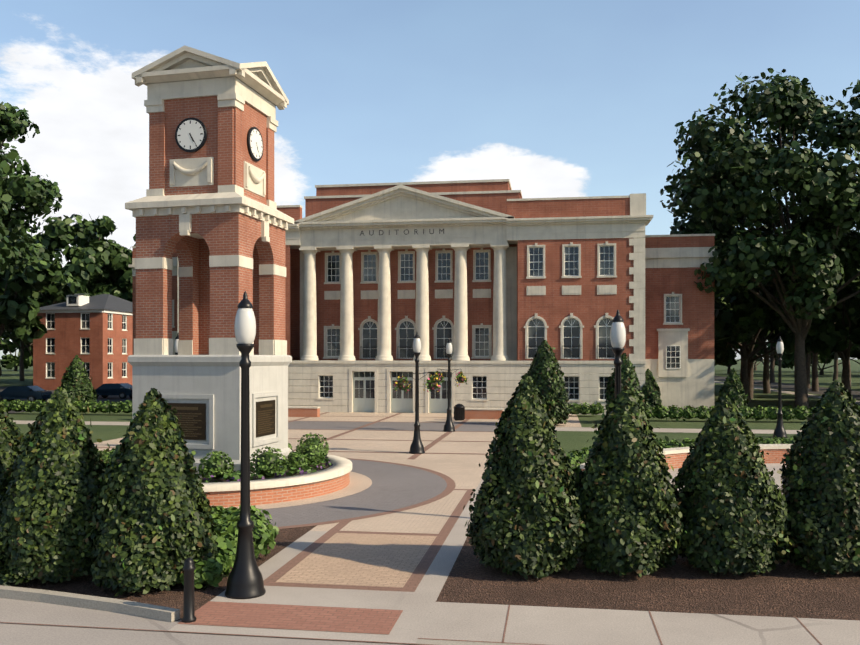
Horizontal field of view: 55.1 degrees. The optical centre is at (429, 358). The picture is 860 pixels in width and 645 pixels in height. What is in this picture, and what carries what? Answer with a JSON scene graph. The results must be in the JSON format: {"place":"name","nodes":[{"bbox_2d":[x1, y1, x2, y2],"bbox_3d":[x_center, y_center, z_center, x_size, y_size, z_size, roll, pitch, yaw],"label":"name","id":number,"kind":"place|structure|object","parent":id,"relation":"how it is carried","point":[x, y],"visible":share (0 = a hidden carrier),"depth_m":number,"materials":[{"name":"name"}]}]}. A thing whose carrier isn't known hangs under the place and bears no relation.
{"place":"outdoors","nodes":[
{"label":"outdoors","id":0,"kind":"place"},
{"bbox_2d":[0,376,859,644],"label":"plaza paving","id":1,"kind":"structure","parent":0,"point":[378,548],"depth_m":12.90,"materials":[{"name":"concrete"}]},
{"bbox_2d":[0,228,79,343],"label":"tree","id":2,"kind":"object","parent":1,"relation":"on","point":[19,311],"visible":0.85,"depth_m":84.75,"materials":[{"name":"green plant"}]},
{"bbox_2d":[12,214,131,306],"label":"tree","id":3,"kind":"object","parent":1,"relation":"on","point":[58,234],"visible":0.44,"depth_m":108.59,"materials":[{"name":"green plant"}]},
{"bbox_2d":[0,585,179,622],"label":"kerb","id":4,"kind":"structure","parent":1,"relation":"on","point":[151,611],"depth_m":11.99,"materials":[{"name":"concrete"}]},
{"bbox_2d":[47,241,132,304],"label":"tree","id":5,"kind":"object","parent":1,"relation":"on","point":[119,263],"visible":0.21,"depth_m":113.03,"materials":[{"name":"green plant"}]},
{"bbox_2d":[93,383,131,398],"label":"car","id":6,"kind":"object","parent":1,"relation":"on","point":[122,390],"visible":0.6,"depth_m":74.15,"materials":[{"name":"blue paint"}]},
{"bbox_2d":[174,332,178,354],"bbox_3d":[-10.056,1.302,33.035,1.848,4.690,0.725,0,0,9],"label":"lamp post","id":7,"kind":"object","parent":1,"relation":"on","point":[176,344],"visible":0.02,"depth_m":32.94,"materials":[{"name":"white glass"}]},
{"bbox_2d":[181,558,196,622],"bbox_3d":[-3.336,3.202,11.410,0.200,0.890,0.200,0,0,9],"label":"bollard","id":8,"kind":"object","parent":1,"relation":"on","point":[189,616],"visible":1,"depth_m":11.35,"materials":[{"name":"black metal"}]},
{"bbox_2d":[125,45,293,478],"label":"clock tower","id":9,"kind":"structure","parent":1,"relation":"on","point":[211,214],"depth_m":22.52,"materials":[{"name":"brick"}]},
{"bbox_2d":[225,291,265,598],"bbox_3d":[-2.854,1.302,12.733,0.620,4.690,0.620,0,0,9],"label":"lamp post","id":10,"kind":"object","parent":1,"relation":"on","point":[245,579],"visible":0.98,"depth_m":12.64,"materials":[{"name":"black metal"}]},
{"bbox_2d":[202,472,349,506],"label":"planter wall","id":11,"kind":"structure","parent":1,"relation":"on","point":[271,495],"depth_m":20.81,"materials":[{"name":"brick"}]},
{"bbox_2d":[201,451,351,491],"bbox_3d":[-6.228,3.162,23.778,7.940,0.170,7.940,0,0,9],"label":"wall cap","id":12,"kind":"object","parent":11,"relation":"on","point":[340,466],"visible":0.15,"depth_m":21.31,"materials":[{"name":"concrete"}]},
{"bbox_2d":[288,406,502,418],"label":"entrance seat walls","id":13,"kind":"structure","parent":1,"relation":"on","point":[470,413],"depth_m":49.57,"materials":[{"name":"brick"}]},
{"bbox_2d":[394,332,440,453],"bbox_3d":[-0.473,1.302,31.603,1.825,4.690,0.725,0,0,9],"label":"lamp post","id":14,"kind":"object","parent":1,"relation":"on","point":[416,446],"visible":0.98,"depth_m":31.53,"materials":[{"name":"black metal"}]},
{"bbox_2d":[432,338,467,431],"bbox_3d":[0.967,1.302,40.991,1.910,4.690,0.694,0,0,9],"label":"lamp post","id":15,"kind":"object","parent":1,"relation":"on","point":[460,377],"visible":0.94,"depth_m":40.91,"materials":[{"name":"black metal"}]},
{"bbox_2d":[454,404,464,420],"bbox_3d":[1.719,3.152,48.369,0.660,0.990,0.660,0,0,9],"label":"trash bin","id":16,"kind":"object","parent":1,"relation":"on","point":[459,412],"visible":1,"depth_m":48.13,"materials":[{"name":"black metal"}]},
{"bbox_2d":[610,310,625,393],"bbox_3d":[3.990,1.302,17.488,0.620,4.690,0.620,0,0,9],"label":"lamp post","id":17,"kind":"object","parent":1,"relation":"on","point":[618,335],"visible":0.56,"depth_m":17.41,"materials":[{"name":"white glass"}]},
{"bbox_2d":[580,444,791,470],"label":"seat wall","id":18,"kind":"structure","parent":1,"relation":"on","point":[678,456],"depth_m":27.98,"materials":[{"name":"brick"}]},
{"bbox_2d":[0,359,859,644],"bbox_3d":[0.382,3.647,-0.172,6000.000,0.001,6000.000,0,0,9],"label":"ground","id":19,"kind":"structure","parent":0,"point":[569,441],"depth_m":49.96,"materials":[{"name":"green plant"}]},
{"bbox_2d":[0,150,20,273],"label":"oak tree","id":20,"kind":"object","parent":19,"relation":"on","point":[5,245],"visible":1,"depth_m":34.54,"materials":[{"name":"green plant"}]},
{"bbox_2d":[0,401,22,551],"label":"conical shrub","id":21,"kind":"object","parent":19,"relation":"on","point":[8,453],"visible":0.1,"depth_m":15.07,"materials":[{"name":"green plant"}]},
{"bbox_2d":[0,339,32,370],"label":"tree","id":22,"kind":"object","parent":19,"relation":"on","point":[10,361],"visible":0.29,"depth_m":232.16,"materials":[{"name":"green plant"}]},
{"bbox_2d":[0,339,32,375],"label":"tree","id":23,"kind":"object","parent":19,"relation":"on","point":[27,354],"visible":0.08,"depth_m":172.87,"materials":[{"name":"green plant"}]},
{"bbox_2d":[0,271,34,339],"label":"tree","id":24,"kind":"object","parent":19,"relation":"on","point":[5,335],"visible":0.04,"depth_m":110.04,"materials":[{"name":"green plant"}]},
{"bbox_2d":[0,385,51,401],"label":"car","id":25,"kind":"object","parent":19,"relation":"on","point":[28,393],"visible":0.92,"depth_m":67.35,"materials":[{"name":"blue paint"}]},
{"bbox_2d":[0,101,62,271],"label":"oak tree","id":26,"kind":"object","parent":19,"relation":"on","point":[33,195],"visible":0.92,"depth_m":62.38,"materials":[{"name":"green plant"}]},
{"bbox_2d":[0,264,62,357],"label":"tree","id":27,"kind":"object","parent":19,"relation":"on","point":[30,340],"depth_m":162.08,"materials":[{"name":"green plant"}]},
{"bbox_2d":[11,258,62,380],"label":"tree","id":28,"kind":"object","parent":19,"relation":"on","point":[21,362],"visible":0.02,"depth_m":130.75,"materials":[{"name":"brown plant"}]},
{"bbox_2d":[0,387,106,585],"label":"conical shrub","id":29,"kind":"object","parent":19,"relation":"on","point":[50,484],"visible":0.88,"depth_m":13.16,"materials":[{"name":"green plant"}]},
{"bbox_2d":[49,234,103,289],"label":"tree","id":30,"kind":"object","parent":19,"relation":"on","point":[66,252],"visible":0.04,"depth_m":124.92,"materials":[{"name":"green plant"}]},
{"bbox_2d":[57,355,96,403],"bbox_3d":[-24.295,1.698,56.601,2.552,3.898,2.740,0,0,9],"label":"conical shrub","id":31,"kind":"object","parent":19,"relation":"on","point":[76,382],"visible":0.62,"depth_m":56.20,"materials":[{"name":"green plant"}]},
{"bbox_2d":[33,294,132,389],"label":"brick building","id":32,"kind":"structure","parent":19,"relation":"on","point":[94,333],"depth_m":94.46,"materials":[{"name":"red brick"}]},
{"bbox_2d":[102,234,135,301],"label":"tree","id":33,"kind":"object","parent":19,"relation":"on","point":[127,292],"visible":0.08,"depth_m":112.19,"materials":[{"name":"green plant"}]},
{"bbox_2d":[78,388,217,595],"bbox_3d":[-4.528,2.061,13.274,2.231,3.173,2.098,0,0,9],"label":"conical shrub","id":34,"kind":"object","parent":19,"relation":"on","point":[154,526],"visible":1,"depth_m":12.72,"materials":[{"name":"green plant"}]},
{"bbox_2d":[128,179,714,414],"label":"auditorium","id":35,"kind":"structure","parent":19,"relation":"on","point":[498,282],"depth_m":54.81,"materials":[{"name":"brick"}]},
{"bbox_2d":[360,229,443,235],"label":"auditorium letters","id":36,"kind":"object","parent":35,"relation":"attached to","point":[404,231],"visible":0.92,"depth_m":54.98,"materials":[{"name":"metal"}]},
{"bbox_2d":[0,400,859,589],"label":"shrubs","id":37,"kind":"object","parent":19,"relation":"on","point":[268,464],"visible":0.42,"depth_m":22.07,"materials":[{"name":"green plant"}]},
{"bbox_2d":[463,373,587,579],"bbox_3d":[1.694,1.950,14.304,2.207,3.395,2.178,0,0,9],"label":"conical shrub","id":38,"kind":"object","parent":19,"relation":"on","point":[526,520],"visible":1,"depth_m":13.66,"materials":[{"name":"green plant"}]},
{"bbox_2d":[527,340,571,424],"bbox_3d":[6.191,1.319,44.653,2.844,4.656,3.132,0,0,-31],"label":"conical shrub","id":39,"kind":"object","parent":19,"relation":"on","point":[546,373],"visible":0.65,"depth_m":43.97,"materials":[{"name":"green plant"}]},
{"bbox_2d":[604,353,649,414],"bbox_3d":[11.061,1.661,46.312,2.487,3.973,2.445,0,0,9],"label":"conical shrub","id":40,"kind":"object","parent":19,"relation":"on","point":[629,379],"visible":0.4,"depth_m":45.89,"materials":[{"name":"green plant"}]},
{"bbox_2d":[570,385,686,576],"bbox_3d":[3.337,2.055,14.202,2.069,3.185,2.070,0,0,9],"label":"conical shrub","id":41,"kind":"object","parent":19,"relation":"on","point":[626,500],"visible":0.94,"depth_m":13.63,"materials":[{"name":"green plant"}]},
{"bbox_2d":[641,369,662,408],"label":"conical shrub","id":42,"kind":"object","parent":19,"relation":"on","point":[650,389],"visible":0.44,"depth_m":52.41,"materials":[{"name":"green plant"}]},
{"bbox_2d":[671,393,796,574],"bbox_3d":[5.212,2.124,14.263,2.219,3.047,2.164,0,0,9],"label":"conical shrub","id":43,"kind":"object","parent":19,"relation":"on","point":[735,517],"visible":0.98,"depth_m":13.72,"materials":[{"name":"green plant"}]},
{"bbox_2d":[718,368,749,408],"bbox_3d":[19.476,2.144,52.850,2.045,3.050,2.072,0,0,9],"label":"conical shrub","id":44,"kind":"object","parent":19,"relation":"on","point":[732,389],"visible":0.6,"depth_m":52.37,"materials":[{"name":"green plant"}]},
{"bbox_2d":[714,306,760,366],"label":"tree","id":45,"kind":"object","parent":19,"relation":"on","point":[723,357],"depth_m":81.03,"materials":[{"name":"green plant"}]},
{"bbox_2d":[714,344,763,373],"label":"tree","id":46,"kind":"object","parent":19,"relation":"on","point":[761,351],"visible":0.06,"depth_m":191.34,"materials":[{"name":"green plant"}]},
{"bbox_2d":[714,290,784,398],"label":"tree","id":47,"kind":"object","parent":19,"relation":"on","point":[751,360],"visible":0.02,"depth_m":74.20,"materials":[{"name":"brown plant"}]},
{"bbox_2d":[714,226,794,401],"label":"tree","id":48,"kind":"object","parent":19,"relation":"on","point":[739,326],"visible":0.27,"depth_m":66.68,"materials":[{"name":"green plant"}]},
{"bbox_2d":[740,328,776,393],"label":"tree","id":49,"kind":"object","parent":19,"relation":"on","point":[766,382],"depth_m":85.46,"materials":[{"name":"brown plant"}]},
{"bbox_2d":[754,359,763,370],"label":"tree","id":50,"kind":"object","parent":19,"relation":"on","point":[755,367],"visible":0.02,"depth_m":246.01,"materials":[{"name":"green plant"}]},
{"bbox_2d":[660,68,859,409],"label":"oak tree","id":51,"kind":"object","parent":19,"relation":"on","point":[731,175],"visible":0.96,"depth_m":54.08,"materials":[{"name":"green plant"}]},
{"bbox_2d":[737,342,794,375],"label":"tree","id":52,"kind":"object","parent":19,"relation":"on","point":[787,360],"visible":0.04,"depth_m":162.55,"materials":[{"name":"green plant"}]},
{"bbox_2d":[770,343,774,382],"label":"tree","id":53,"kind":"object","parent":19,"relation":"on","point":[772,375],"depth_m":123.30,"materials":[{"name":"brown plant"}]},
{"bbox_2d":[773,336,786,437],"bbox_3d":[16.138,1.302,38.009,0.620,4.690,0.620,0,0,9],"label":"lamp post","id":54,"kind":"object","parent":19,"relation":"on","point":[779,431],"visible":0.98,"depth_m":37.93,"materials":[{"name":"black metal"}]},
{"bbox_2d":[774,354,831,368],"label":"tree","id":55,"kind":"object","parent":19,"relation":"on","point":[821,360],"visible":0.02,"depth_m":222.92,"materials":[{"name":"green plant"}]},
{"bbox_2d":[806,352,810,387],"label":"tree","id":56,"kind":"object","parent":19,"relation":"on","point":[808,359],"depth_m":99.84,"materials":[{"name":"brown plant"}]},
{"bbox_2d":[767,343,859,374],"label":"tree","id":57,"kind":"object","parent":19,"relation":"on","point":[854,354],"visible":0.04,"depth_m":181.01,"materials":[{"name":"green plant"}]},
{"bbox_2d":[779,379,859,574],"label":"conical shrub","id":58,"kind":"object","parent":19,"relation":"on","point":[820,478],"visible":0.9,"depth_m":13.78,"materials":[{"name":"green plant"}]},
{"bbox_2d":[783,264,859,398],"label":"tree","id":59,"kind":"object","parent":19,"relation":"on","point":[826,336],"visible":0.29,"depth_m":63.92,"materials":[{"name":"green plant"}]},
{"bbox_2d":[810,330,852,391],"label":"tree","id":60,"kind":"object","parent":19,"relation":"on","point":[815,384],"depth_m":90.47,"materials":[{"name":"brown plant"}]},
{"bbox_2d":[831,352,859,363],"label":"tree","id":61,"kind":"object","parent":19,"relation":"on","point":[832,355],"visible":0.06,"depth_m":209.62,"materials":[{"name":"green plant"}]},
{"bbox_2d":[832,344,858,380],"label":"tree","id":62,"kind":"object","parent":19,"relation":"on","point":[853,348],"depth_m":131.33,"materials":[{"name":"brown plant"}]},
{"bbox_2d":[835,267,859,329],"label":"tree","id":63,"kind":"object","parent":19,"relation":"on","point":[853,315],"visible":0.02,"depth_m":76.28,"materials":[{"name":"green plant"}]},
{"bbox_2d":[0,0,859,358],"label":"sky","id":64,"kind":"structure","parent":0,"point":[551,98],"materials":[{"name":"blue"}]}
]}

